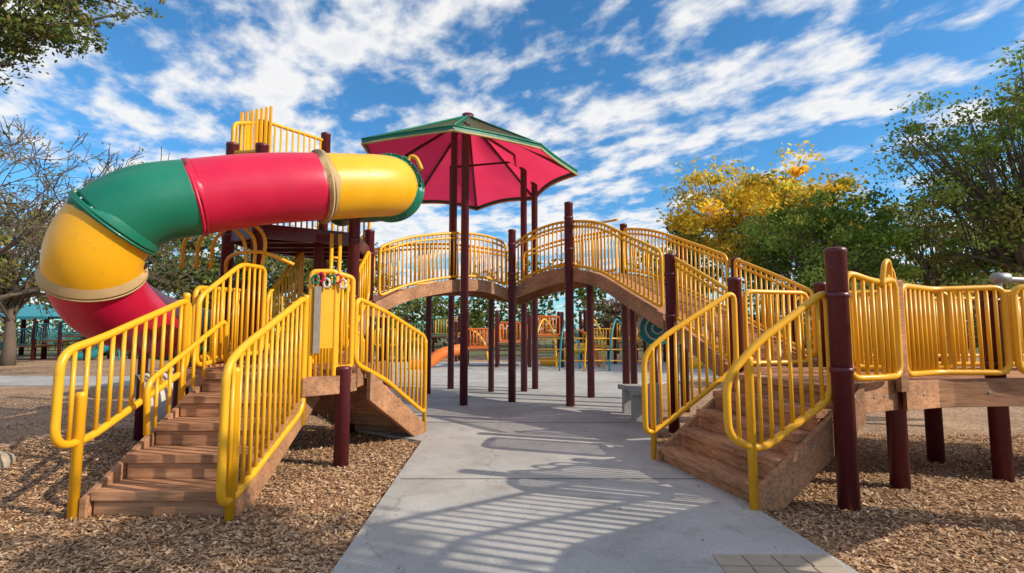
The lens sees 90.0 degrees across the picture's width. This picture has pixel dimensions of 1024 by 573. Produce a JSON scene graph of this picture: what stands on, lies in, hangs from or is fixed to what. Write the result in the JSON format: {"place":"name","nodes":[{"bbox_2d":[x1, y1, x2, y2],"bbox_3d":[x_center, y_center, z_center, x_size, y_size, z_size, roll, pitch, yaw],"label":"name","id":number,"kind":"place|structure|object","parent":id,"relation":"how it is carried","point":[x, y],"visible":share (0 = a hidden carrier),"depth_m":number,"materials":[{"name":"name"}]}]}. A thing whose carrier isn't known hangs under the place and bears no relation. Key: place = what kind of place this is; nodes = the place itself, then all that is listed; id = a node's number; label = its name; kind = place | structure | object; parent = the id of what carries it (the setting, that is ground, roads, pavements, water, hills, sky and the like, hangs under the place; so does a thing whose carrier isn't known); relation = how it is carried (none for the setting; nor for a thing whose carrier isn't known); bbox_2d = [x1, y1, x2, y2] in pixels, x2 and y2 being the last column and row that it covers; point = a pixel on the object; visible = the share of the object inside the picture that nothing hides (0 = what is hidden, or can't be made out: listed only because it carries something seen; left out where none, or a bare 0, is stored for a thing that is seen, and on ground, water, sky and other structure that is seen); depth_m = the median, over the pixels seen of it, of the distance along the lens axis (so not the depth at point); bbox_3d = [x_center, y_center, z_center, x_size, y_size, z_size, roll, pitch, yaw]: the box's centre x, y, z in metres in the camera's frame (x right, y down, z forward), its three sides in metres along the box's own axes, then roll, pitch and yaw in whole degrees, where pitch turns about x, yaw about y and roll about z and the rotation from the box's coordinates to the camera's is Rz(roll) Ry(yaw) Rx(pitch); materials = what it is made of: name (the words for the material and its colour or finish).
{"place":"outdoors","nodes":[
{"label":"outdoors","id":0,"kind":"place"},
{"bbox_2d":[0,362,857,572],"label":"concrete path","id":1,"kind":"structure","parent":0,"point":[498,465],"depth_m":4.45,"materials":[{"name":"grey concrete"}]},
{"bbox_2d":[50,251,427,523],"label":"playground staircase","id":2,"kind":"structure","parent":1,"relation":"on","point":[217,439],"depth_m":5.10,"materials":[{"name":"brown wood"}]},
{"bbox_2d":[361,112,577,405],"bbox_3d":[-1.208,-0.805,11.925,4.807,6.630,5.699,2,-5,-21],"label":"shade canopy","id":3,"kind":"object","parent":1,"relation":"on","point":[468,160],"visible":0.84,"depth_m":12.41,"materials":[{"name":"fabric"}]},
{"bbox_2d":[317,399,862,572],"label":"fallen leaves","id":4,"kind":"object","parent":1,"relation":"on","point":[597,475],"visible":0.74,"depth_m":4.19,"materials":[{"name":"brown plant"}]},
{"bbox_2d":[359,201,830,432],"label":"arched bridge","id":5,"kind":"structure","parent":1,"relation":"on","point":[670,302],"depth_m":9.82,"materials":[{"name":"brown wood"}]},
{"bbox_2d":[618,382,659,426],"bbox_3d":[2.145,1.897,8.598,0.468,0.680,1.316,0,-5,0],"label":"concrete bench","id":6,"kind":"object","parent":1,"relation":"on","point":[632,399],"visible":0.65,"depth_m":8.35,"materials":[{"name":"grey concrete"}]},
{"bbox_2d":[0,331,978,355],"bbox_3d":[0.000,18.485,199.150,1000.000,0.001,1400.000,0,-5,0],"label":"ground","id":7,"kind":"structure","parent":0,"point":[546,345],"depth_m":40.10,"materials":[{"name":"beige soil"}]},
{"bbox_2d":[264,225,396,307],"bbox_3d":[-11.561,0.291,30.713,8.767,7.764,7.459,0,-5,0],"label":"oak tree","id":8,"kind":"object","parent":7,"relation":"on","point":[308,265],"visible":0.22,"depth_m":29.81,"materials":[{"name":"green plant"}]},
{"bbox_2d":[0,334,978,350],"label":"metal fence","id":9,"kind":"object","parent":7,"relation":"on","point":[375,348],"visible":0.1,"depth_m":33.76,"materials":[{"name":"red paint"}]},
{"bbox_2d":[0,240,1023,348],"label":"distant trees","id":10,"kind":"object","parent":7,"relation":"on","point":[476,318],"visible":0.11,"depth_m":45.18,"materials":[{"name":"green plant"}]},
{"bbox_2d":[594,298,640,353],"bbox_3d":[7.284,2.384,32.721,4.602,3.932,3.211,-1,-5,17],"label":"shrub","id":11,"kind":"object","parent":7,"relation":"on","point":[607,308],"visible":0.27,"depth_m":32.53,"materials":[{"name":"green plant"}]},
{"bbox_2d":[659,212,716,351],"bbox_3d":[12.139,-0.326,36.092,4.087,9.897,4.002,-4,-6,40],"label":"pine tree","id":12,"kind":"object","parent":7,"relation":"on","point":[697,256],"visible":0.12,"depth_m":35.60,"materials":[{"name":"green plant"}]},
{"bbox_2d":[0,356,1023,572],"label":"wood mulch bed","id":13,"kind":"object","parent":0,"point":[964,420],"depth_m":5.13,"materials":[{"name":"brown wood"}]},
{"bbox_2d":[0,450,15,469],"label":"boulder","id":14,"kind":"object","parent":13,"relation":"on","point":[7,459],"visible":0.77,"depth_m":5.61,"materials":[{"name":"beige stone"}]},
{"bbox_2d":[0,191,59,365],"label":"oak tree","id":15,"kind":"object","parent":13,"relation":"on","point":[10,307],"visible":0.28,"depth_m":21.73,"materials":[{"name":"green plant"}]},
{"bbox_2d":[0,304,106,358],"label":"shade pavilion","id":16,"kind":"structure","parent":13,"relation":"on","point":[26,312],"depth_m":26.97,"materials":[{"name":"red paint"}]},
{"bbox_2d":[0,318,119,360],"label":"distant play structure","id":17,"kind":"object","parent":13,"relation":"on","point":[35,339],"visible":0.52,"depth_m":25.38,"materials":[{"name":"red paint"}]},
{"bbox_2d":[0,0,165,134],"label":"overhanging oak","id":18,"kind":"object","parent":13,"relation":"on","point":[37,30],"visible":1,"depth_m":8.13,"materials":[{"name":"green plant"}]},
{"bbox_2d":[0,114,208,301],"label":"bare tree","id":19,"kind":"object","parent":13,"relation":"on","point":[29,242],"visible":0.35,"depth_m":14.71,"materials":[{"name":"brown plant"}]},
{"bbox_2d":[77,345,131,359],"bbox_3d":[-18.419,2.689,27.461,7.600,2.438,2.451,1,-5,-9],"label":"distant play structure","id":20,"kind":"object","parent":13,"relation":"on","point":[94,352],"visible":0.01,"depth_m":25.88,"materials":[{"name":"red paint"}]},
{"bbox_2d":[146,233,286,316],"bbox_3d":[-17.752,0.135,30.069,11.029,7.967,8.029,0,-5,0],"label":"oak tree","id":21,"kind":"object","parent":13,"relation":"on","point":[211,277],"visible":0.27,"depth_m":28.46,"materials":[{"name":"green plant"}]},
{"bbox_2d":[34,149,423,440],"bbox_3d":[-3.516,0.002,7.205,4.327,4.220,4.195,0,-5,0],"label":"tube slide","id":22,"kind":"object","parent":13,"relation":"on","point":[106,235],"visible":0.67,"depth_m":5.81,"materials":[{"name":"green plastic"}]},
{"bbox_2d":[179,106,423,432],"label":"slide tower","id":23,"kind":"structure","parent":13,"relation":"on","point":[321,244],"depth_m":7.67,"materials":[{"name":"yellow metal"}]},
{"bbox_2d":[359,314,487,361],"bbox_3d":[-4.919,2.461,24.470,7.600,2.386,2.451,1,-5,-9],"label":"distant play structure","id":24,"kind":"object","parent":13,"relation":"on","point":[434,334],"visible":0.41,"depth_m":23.91,"materials":[{"name":"red paint"}]},
{"bbox_2d":[411,310,600,368],"bbox_3d":[-0.319,2.161,20.983,7.600,2.391,2.451,1,-5,-9],"label":"distant play structure","id":25,"kind":"object","parent":13,"relation":"on","point":[438,355],"visible":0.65,"depth_m":20.39,"materials":[{"name":"red paint"}]},
{"bbox_2d":[540,310,665,365],"bbox_3d":[4.781,2.304,22.978,7.600,2.445,2.451,1,-5,-9],"label":"distant play structure","id":26,"kind":"object","parent":13,"relation":"on","point":[608,329],"visible":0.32,"depth_m":22.38,"materials":[{"name":"red paint"}]},
{"bbox_2d":[637,316,665,383],"bbox_3d":[2.620,1.353,9.286,0.661,1.880,0.145,0,-5,0],"label":"spiral play panel","id":27,"kind":"object","parent":13,"relation":"on","point":[649,332],"visible":0.53,"depth_m":9.28,"materials":[{"name":"teal paint"}]},
{"bbox_2d":[689,314,811,367],"bbox_3d":[10.181,2.210,21.480,7.600,2.378,2.451,1,-5,-9],"label":"distant play structure","id":28,"kind":"object","parent":13,"relation":"on","point":[695,364],"visible":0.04,"depth_m":20.88,"materials":[{"name":"red paint"}]},
{"bbox_2d":[656,140,869,308],"bbox_3d":[12.230,-2.034,25.186,9.886,11.449,7.563,-1,-5,14],"label":"autumn tree","id":29,"kind":"object","parent":13,"relation":"on","point":[734,200],"visible":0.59,"depth_m":24.06,"materials":[{"name":"yellow plant"}]},
{"bbox_2d":[728,181,931,313],"bbox_3d":[11.847,-0.256,19.628,6.471,6.969,7.047,-4,-7,42],"label":"green tree","id":30,"kind":"object","parent":13,"relation":"on","point":[869,257],"visible":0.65,"depth_m":18.67,"materials":[{"name":"green plant"}]},
{"bbox_2d":[641,246,1023,512],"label":"raised walkway","id":31,"kind":"structure","parent":13,"relation":"on","point":[895,380],"depth_m":4.95,"materials":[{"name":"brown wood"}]},
{"bbox_2d":[798,256,953,351],"bbox_3d":[9.452,0.961,13.140,3.484,3.439,3.019,0,-5,0],"label":"shrub","id":32,"kind":"object","parent":13,"relation":"on","point":[866,286],"visible":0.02,"depth_m":12.82,"materials":[{"name":"green plant"}]},
{"bbox_2d":[813,167,1014,360],"bbox_3d":[19.839,-0.866,24.216,10.739,8.993,8.494,2,-5,-26],"label":"oak tree","id":33,"kind":"object","parent":13,"relation":"on","point":[891,209],"visible":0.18,"depth_m":23.25,"materials":[{"name":"green plant"}]},
{"bbox_2d":[862,40,1023,289],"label":"oak tree","id":34,"kind":"object","parent":13,"relation":"on","point":[994,210],"visible":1,"depth_m":17.89,"materials":[{"name":"green plant"}]},
{"bbox_2d":[917,266,1023,346],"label":"shrub","id":35,"kind":"object","parent":13,"relation":"on","point":[988,282],"visible":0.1,"depth_m":14.51,"materials":[{"name":"green plant"}]},
{"bbox_2d":[0,0,1023,331],"label":"sky","id":36,"kind":"structure","parent":0,"point":[623,92],"materials":[{"name":"blue"}]}
]}

